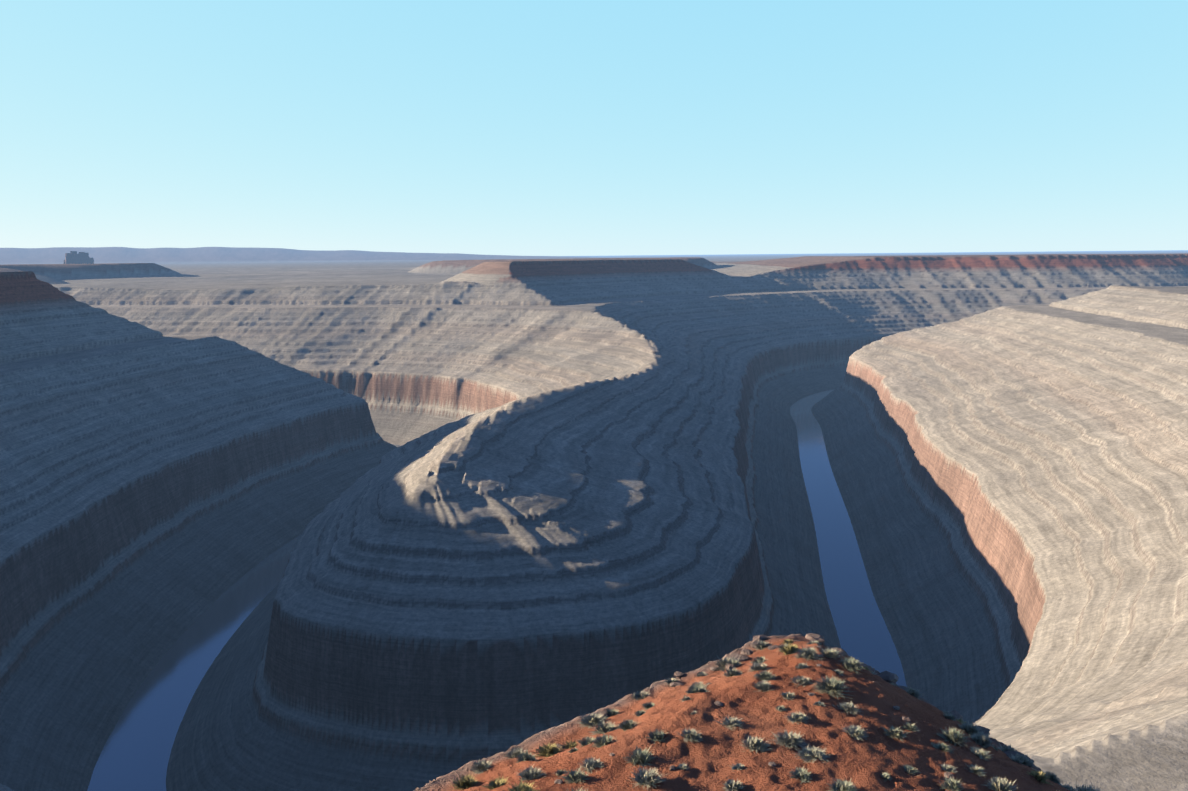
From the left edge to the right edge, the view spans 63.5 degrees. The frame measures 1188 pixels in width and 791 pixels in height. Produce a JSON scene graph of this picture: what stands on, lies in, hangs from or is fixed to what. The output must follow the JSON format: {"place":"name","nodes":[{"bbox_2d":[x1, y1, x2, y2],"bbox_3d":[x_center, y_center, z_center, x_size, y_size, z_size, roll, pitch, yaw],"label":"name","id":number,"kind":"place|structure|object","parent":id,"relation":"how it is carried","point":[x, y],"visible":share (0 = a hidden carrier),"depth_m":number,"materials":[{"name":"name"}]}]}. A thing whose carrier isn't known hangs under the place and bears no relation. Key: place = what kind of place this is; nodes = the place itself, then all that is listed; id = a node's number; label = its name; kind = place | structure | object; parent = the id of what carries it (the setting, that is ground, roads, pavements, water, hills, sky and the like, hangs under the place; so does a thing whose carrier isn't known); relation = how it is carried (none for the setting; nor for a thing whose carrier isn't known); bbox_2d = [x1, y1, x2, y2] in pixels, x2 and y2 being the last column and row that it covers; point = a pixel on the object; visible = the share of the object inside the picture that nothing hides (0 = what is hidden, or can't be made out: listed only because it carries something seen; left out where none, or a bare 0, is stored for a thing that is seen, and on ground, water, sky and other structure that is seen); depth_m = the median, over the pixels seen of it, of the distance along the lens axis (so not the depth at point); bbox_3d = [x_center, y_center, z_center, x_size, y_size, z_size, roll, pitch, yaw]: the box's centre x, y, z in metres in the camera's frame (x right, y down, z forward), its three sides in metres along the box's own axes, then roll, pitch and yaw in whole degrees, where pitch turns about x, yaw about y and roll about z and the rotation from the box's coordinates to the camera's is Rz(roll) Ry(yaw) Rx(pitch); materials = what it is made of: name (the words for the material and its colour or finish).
{"place":"outdoors","nodes":[
{"label":"outdoors","id":0,"kind":"place"},
{"bbox_2d":[87,390,906,790],"bbox_3d":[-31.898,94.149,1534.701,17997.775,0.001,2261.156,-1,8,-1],"label":"river water","id":1,"kind":"structure","parent":0,"point":[135,754],"depth_m":812.18,"materials":[{"name":"blue liquid"}]},
{"bbox_2d":[0,247,1187,790],"bbox_3d":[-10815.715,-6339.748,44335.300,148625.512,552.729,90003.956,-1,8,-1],"label":"canyon terrain","id":2,"kind":"structure","parent":0,"point":[582,491],"depth_m":873.80,"materials":[{"name":"beige stone"}]},
{"bbox_2d":[63,251,93,263],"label":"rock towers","id":3,"kind":"structure","parent":2,"relation":"on","point":[72,257],"depth_m":5909.90,"materials":[{"name":"stone"}]},
{"bbox_2d":[0,0,1187,255],"label":"sky","id":4,"kind":"structure","parent":0,"point":[480,127],"materials":[{"name":"blue"}]},
{"bbox_2d":[415,634,1069,790],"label":"foreground hill","id":5,"kind":"structure","parent":0,"point":[717,752],"depth_m":14.44,"materials":[{"name":"red soil"}]},
{"bbox_2d":[448,639,1101,790],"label":"shrubs","id":6,"kind":"object","parent":5,"relation":"on","point":[639,756],"visible":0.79,"depth_m":14.74,"materials":[{"name":"green plant"}]},
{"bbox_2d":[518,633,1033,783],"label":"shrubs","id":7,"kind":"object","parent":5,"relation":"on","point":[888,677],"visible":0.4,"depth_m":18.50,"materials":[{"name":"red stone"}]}
]}

